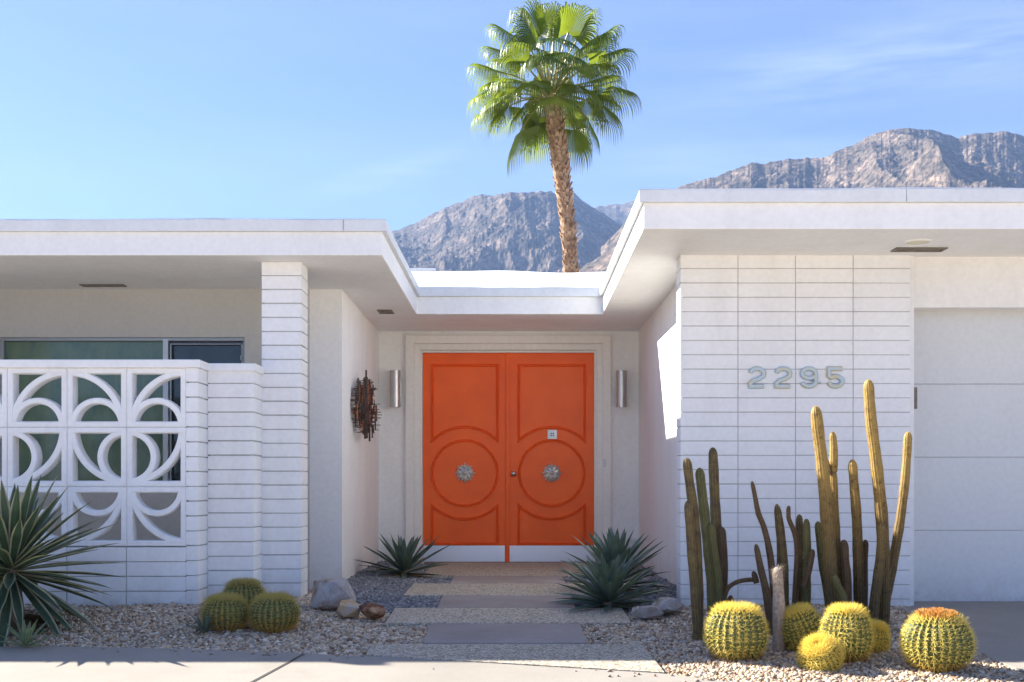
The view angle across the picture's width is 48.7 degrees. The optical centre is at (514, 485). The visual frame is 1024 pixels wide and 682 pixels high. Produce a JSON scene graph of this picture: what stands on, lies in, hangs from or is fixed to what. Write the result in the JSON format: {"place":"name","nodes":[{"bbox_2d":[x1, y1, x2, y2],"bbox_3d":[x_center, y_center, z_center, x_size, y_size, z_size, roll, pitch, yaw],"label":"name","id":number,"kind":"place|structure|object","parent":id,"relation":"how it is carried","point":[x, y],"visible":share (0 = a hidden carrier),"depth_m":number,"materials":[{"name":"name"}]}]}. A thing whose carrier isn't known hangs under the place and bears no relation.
{"place":"outdoors","nodes":[
{"label":"outdoors","id":0,"kind":"place"},
{"bbox_2d":[85,647,712,681],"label":"gravel","id":1,"kind":"structure","parent":0,"point":[609,670],"depth_m":6.26,"materials":[{"name":"beige gravel"}]},
{"bbox_2d":[347,560,452,612],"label":"gravel","id":2,"kind":"structure","parent":0,"point":[386,592],"depth_m":9.01,"materials":[{"name":"grey gravel"}]},
{"bbox_2d":[403,583,588,597],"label":"path","id":3,"kind":"structure","parent":0,"point":[431,590],"depth_m":8.85,"materials":[{"name":"beige concrete"}]},
{"bbox_2d":[423,623,586,643],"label":"path","id":4,"kind":"structure","parent":0,"point":[505,633],"depth_m":6.89,"materials":[{"name":"concrete"}]},
{"bbox_2d":[422,563,587,577],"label":"path","id":5,"kind":"structure","parent":0,"point":[451,570],"depth_m":10.90,"materials":[{"name":"beige concrete"}]},
{"bbox_2d":[391,191,621,272],"bbox_3d":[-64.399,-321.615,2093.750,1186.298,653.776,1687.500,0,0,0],"label":"mountain","id":6,"kind":"structure","parent":0,"point":[513,231],"depth_m":2153.38,"materials":[{"name":"grey stone"}]},
{"bbox_2d":[438,595,574,607],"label":"path","id":7,"kind":"structure","parent":0,"point":[493,601],"depth_m":8.13,"materials":[{"name":"concrete"}]},
{"bbox_2d":[450,576,564,582],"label":"path","id":8,"kind":"structure","parent":0,"point":[503,579],"depth_m":9.73,"materials":[{"name":"concrete"}]},
{"bbox_2d":[385,608,630,626],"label":"path","id":9,"kind":"structure","parent":0,"point":[415,617],"depth_m":7.50,"materials":[{"name":"beige concrete"}]},
{"bbox_2d":[0,601,1023,681],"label":"driveway","id":10,"kind":"structure","parent":0,"point":[998,629],"depth_m":6.01,"materials":[{"name":"concrete"}]},
{"bbox_2d":[0,0,1023,230],"label":"sky","id":11,"kind":"structure","parent":0,"point":[110,109],"materials":[{"name":"blue"}]},
{"bbox_2d":[365,644,664,673],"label":"path","id":12,"kind":"structure","parent":0,"point":[629,657],"depth_m":6.29,"materials":[{"name":"beige concrete"}]},
{"bbox_2d":[579,245,616,272],"bbox_3d":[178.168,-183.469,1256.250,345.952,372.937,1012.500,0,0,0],"label":"hill","id":13,"kind":"structure","parent":0,"point":[601,263],"depth_m":1442.58,"materials":[{"name":"stone"}]},
{"bbox_2d":[594,200,634,224],"bbox_3d":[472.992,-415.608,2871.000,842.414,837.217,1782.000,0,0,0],"label":"mountain","id":14,"kind":"structure","parent":0,"point":[618,213],"depth_m":3251.14,"materials":[{"name":"grey stone"}]},
{"bbox_2d":[601,128,1023,254],"bbox_3d":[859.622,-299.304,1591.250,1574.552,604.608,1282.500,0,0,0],"label":"mountain","id":15,"kind":"structure","parent":0,"point":[902,158],"depth_m":1822.90,"materials":[{"name":"stone"}]},
{"bbox_3d":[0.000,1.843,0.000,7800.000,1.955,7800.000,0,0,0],"label":"ground","id":16,"kind":"structure","parent":0,"visible":0},
{"bbox_2d":[0,359,263,605],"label":"screen wall","id":17,"kind":"structure","parent":16,"relation":"on","point":[232,477],"depth_m":7.75,"materials":[{"name":"white concrete"}]},
{"bbox_2d":[4,590,390,655],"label":"gravel","id":18,"kind":"structure","parent":16,"relation":"on","point":[314,631],"depth_m":6.91,"materials":[{"name":"beige gravel"}]},
{"bbox_2d":[0,619,58,647],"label":"agave","id":19,"kind":"object","parent":18,"relation":"on","point":[24,636],"visible":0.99,"depth_m":6.50,"materials":[{"name":"green plant"}]},
{"bbox_2d":[0,474,120,646],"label":"striped agave","id":20,"kind":"object","parent":18,"relation":"on","point":[23,528],"visible":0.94,"depth_m":6.93,"materials":[{"name":"green plant"}]},
{"bbox_2d":[180,611,224,633],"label":"agave","id":21,"kind":"object","parent":18,"relation":"on","point":[205,627],"visible":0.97,"depth_m":6.84,"materials":[{"name":"green plant"}]},
{"bbox_2d":[199,591,249,631],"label":"barrel cactus","id":22,"kind":"object","parent":18,"relation":"on","point":[230,610],"visible":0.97,"depth_m":6.92,"materials":[{"name":"green plant"}]},
{"bbox_2d":[221,576,266,607],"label":"barrel cactus","id":23,"kind":"object","parent":18,"relation":"on","point":[249,588],"visible":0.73,"depth_m":7.50,"materials":[{"name":"green plant"}]},
{"bbox_2d":[245,590,301,633],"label":"barrel cactus","id":24,"kind":"object","parent":18,"relation":"on","point":[269,611],"visible":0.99,"depth_m":6.94,"materials":[{"name":"green plant"}]},
{"bbox_2d":[310,577,355,609],"bbox_3d":[-1.246,0.744,7.787,0.317,0.217,0.252,0,0,0],"label":"boulder","id":25,"kind":"object","parent":18,"relation":"on","point":[330,594],"visible":0.89,"depth_m":7.70,"materials":[{"name":"grey stone"}]},
{"bbox_2d":[336,599,359,617],"bbox_3d":[-1.101,0.813,7.505,0.167,0.125,0.135,0,0,-12],"label":"boulder","id":26,"kind":"object","parent":18,"relation":"on","point":[349,608],"visible":1,"depth_m":7.45,"materials":[{"name":"beige stone"}]},
{"bbox_2d":[359,603,384,619],"bbox_3d":[-0.944,0.831,7.471,0.174,0.112,0.142,0,0,22],"label":"boulder","id":27,"kind":"object","parent":18,"relation":"on","point":[371,611],"visible":1,"depth_m":7.44,"materials":[{"name":"brown stone"}]},
{"bbox_2d":[363,625,429,655],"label":"gravel","id":28,"kind":"structure","parent":16,"relation":"on","point":[395,634],"depth_m":6.93,"materials":[{"name":"beige gravel"}]},
{"bbox_2d":[357,533,451,579],"bbox_3d":[-0.984,0.659,10.265,0.972,0.484,0.941,0,0,28],"label":"agave","id":29,"kind":"object","parent":16,"relation":"on","point":[406,562],"visible":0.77,"depth_m":10.17,"materials":[{"name":"green plant"}]},
{"bbox_2d":[0,187,1023,606],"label":"house","id":30,"kind":"structure","parent":16,"relation":"on","point":[508,431],"depth_m":8.23,"materials":[{"name":"white paint"}]},
{"bbox_2d":[0,337,244,486],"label":"window","id":31,"kind":"structure","parent":30,"relation":"in","point":[206,349],"depth_m":9.45,"materials":[{"name":"glass"}]},
{"bbox_2d":[350,370,380,440],"bbox_3d":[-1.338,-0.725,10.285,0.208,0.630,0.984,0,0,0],"label":"wall sculpture","id":32,"kind":"object","parent":30,"relation":"attached to","point":[364,417],"depth_m":10.03,"materials":[{"name":"metal"}]},
{"bbox_2d":[390,370,400,406],"bbox_3d":[-1.248,-1.014,11.847,0.112,0.380,0.165,0,0,0],"label":"wall lamp","id":33,"kind":"object","parent":30,"relation":"attached to","point":[395,388],"visible":1,"depth_m":11.77,"materials":[{"name":"silver metal"}]},
{"bbox_2d":[423,353,505,561],"bbox_3d":[-0.529,-0.302,11.942,0.878,2.204,0.085,0,0,0],"label":"door","id":34,"kind":"structure","parent":30,"relation":"in","point":[464,394],"depth_m":11.94,"materials":[{"name":"orange paint"}]},
{"bbox_2d":[506,353,593,561],"bbox_3d":[0.375,-0.302,11.931,0.933,2.204,0.107,0,0,0],"label":"door","id":35,"kind":"structure","parent":30,"relation":"in","point":[550,396],"depth_m":11.94,"materials":[{"name":"orange paint"}]},
{"bbox_2d":[616,370,626,406],"bbox_3d":[1.117,-1.014,11.847,0.112,0.380,0.165,0,0,0],"label":"wall lamp","id":36,"kind":"object","parent":30,"relation":"attached to","point":[621,388],"visible":1,"depth_m":11.77,"materials":[{"name":"silver metal"}]},
{"bbox_2d":[748,366,844,388],"bbox_3d":[1.988,-0.765,7.987,0.680,0.156,0.021,0,0,0],"label":"house number","id":37,"kind":"object","parent":30,"relation":"attached to","point":[813,377],"visible":1,"depth_m":7.98,"materials":[{"name":"silver metal"}]},
{"bbox_2d":[914,310,1023,600],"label":"garage door","id":38,"kind":"structure","parent":30,"relation":"in","point":[969,364],"depth_m":8.23,"materials":[{"name":"paint"}]},
{"bbox_2d":[465,0,641,272],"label":"palm tree","id":39,"kind":"object","parent":16,"relation":"on","point":[550,100],"visible":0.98,"depth_m":27.78,"materials":[{"name":"green plant"}]},
{"bbox_2d":[547,552,672,612],"bbox_3d":[0.676,0.712,8.002,0.900,0.501,0.861,0,0,0],"label":"agave","id":40,"kind":"object","parent":16,"relation":"on","point":[605,580],"visible":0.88,"depth_m":7.90,"materials":[{"name":"green plant"}]},
{"bbox_2d":[555,526,669,592],"bbox_3d":[0.750,0.605,8.711,0.940,0.583,0.944,0,0,0],"label":"agave","id":41,"kind":"object","parent":16,"relation":"on","point":[612,547],"visible":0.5,"depth_m":8.69,"materials":[{"name":"green plant"}]},
{"bbox_2d":[563,562,676,612],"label":"gravel","id":42,"kind":"structure","parent":16,"relation":"on","point":[668,593],"depth_m":8.96,"materials":[{"name":"grey gravel"}]},
{"bbox_2d":[581,603,1023,681],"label":"gravel","id":43,"kind":"structure","parent":16,"relation":"on","point":[673,644],"depth_m":6.12,"materials":[{"name":"beige gravel"}]},
{"bbox_2d":[631,605,662,617],"bbox_3d":[0.879,0.832,7.498,0.213,0.085,0.147,0,0,0],"label":"boulder","id":44,"kind":"object","parent":43,"relation":"on","point":[649,611],"visible":1,"depth_m":7.45,"materials":[{"name":"grey stone"}]},
{"bbox_2d":[652,597,683,614],"bbox_3d":[1.031,0.812,7.667,0.184,0.123,0.206,0,0,40],"label":"boulder","id":45,"kind":"object","parent":43,"relation":"on","point":[668,605],"visible":0.89,"depth_m":7.60,"materials":[{"name":"grey stone"}]},
{"bbox_2d":[682,447,733,640],"bbox_3d":[1.201,0.345,6.950,0.230,1.192,0.538,0,0,35],"label":"column cactus","id":46,"kind":"object","parent":43,"relation":"on","point":[714,541],"depth_m":6.93,"materials":[{"name":"green plant"}]},
{"bbox_2d":[702,599,770,662],"bbox_3d":[1.220,0.806,6.236,0.397,0.368,0.390,0,0,0],"label":"barrel cactus","id":47,"kind":"object","parent":43,"relation":"on","point":[736,630],"visible":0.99,"depth_m":6.13,"materials":[{"name":"yellow plant"}]},
{"bbox_2d":[723,481,815,634],"bbox_3d":[1.559,0.443,6.916,0.562,0.954,0.247,0,0,-13],"label":"column cactus","id":48,"kind":"object","parent":43,"relation":"on","point":[804,554],"depth_m":6.93,"materials":[{"name":"green plant"}]},
{"bbox_2d":[767,566,786,651],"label":"hairy cactus","id":49,"kind":"object","parent":43,"relation":"on","point":[778,600],"visible":0.99,"depth_m":6.39,"materials":[{"name":"beige plant"}]},
{"bbox_2d":[779,601,822,652],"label":"barrel cactus","id":50,"kind":"object","parent":43,"relation":"on","point":[801,620],"visible":0.69,"depth_m":6.35,"materials":[{"name":"yellow plant"}]},
{"bbox_2d":[818,601,875,662],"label":"barrel cactus","id":51,"kind":"object","parent":43,"relation":"on","point":[849,626],"visible":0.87,"depth_m":6.08,"materials":[{"name":"yellow plant"}]},
{"bbox_2d":[810,379,912,632],"bbox_3d":[2.124,0.138,6.874,0.708,1.577,0.384,0,0,0],"label":"column cactus","id":52,"kind":"object","parent":43,"relation":"on","point":[833,563],"depth_m":6.86,"materials":[{"name":"brown"}]},
{"bbox_2d":[870,618,892,652],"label":"barrel cactus","id":53,"kind":"object","parent":43,"relation":"on","point":[883,639],"visible":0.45,"depth_m":6.28,"materials":[{"name":"yellow plant"}]},
{"bbox_2d":[896,607,979,672],"bbox_3d":[2.228,0.821,5.972,0.417,0.367,0.421,0,0,0],"label":"barrel cactus","id":54,"kind":"object","parent":43,"relation":"on","point":[935,639],"visible":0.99,"depth_m":5.86,"materials":[{"name":"yellow plant"}]},
{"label":"ground","id":55,"kind":"structure","parent":0,"visible":0},
{"bbox_2d":[794,630,845,672],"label":"barrel cactus","id":56,"kind":"object","parent":55,"relation":"on","point":[822,652],"visible":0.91,"depth_m":5.94,"materials":[{"name":"yellow plant"}]},
{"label":"pavement","id":57,"kind":"structure","parent":0,"visible":0},
{"bbox_2d":[251,654,302,681],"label":"pavement joint","id":58,"kind":"object","parent":57,"relation":"on","point":[277,667],"visible":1,"depth_m":5.94,"materials":[{"name":"grey concrete"}]}
]}

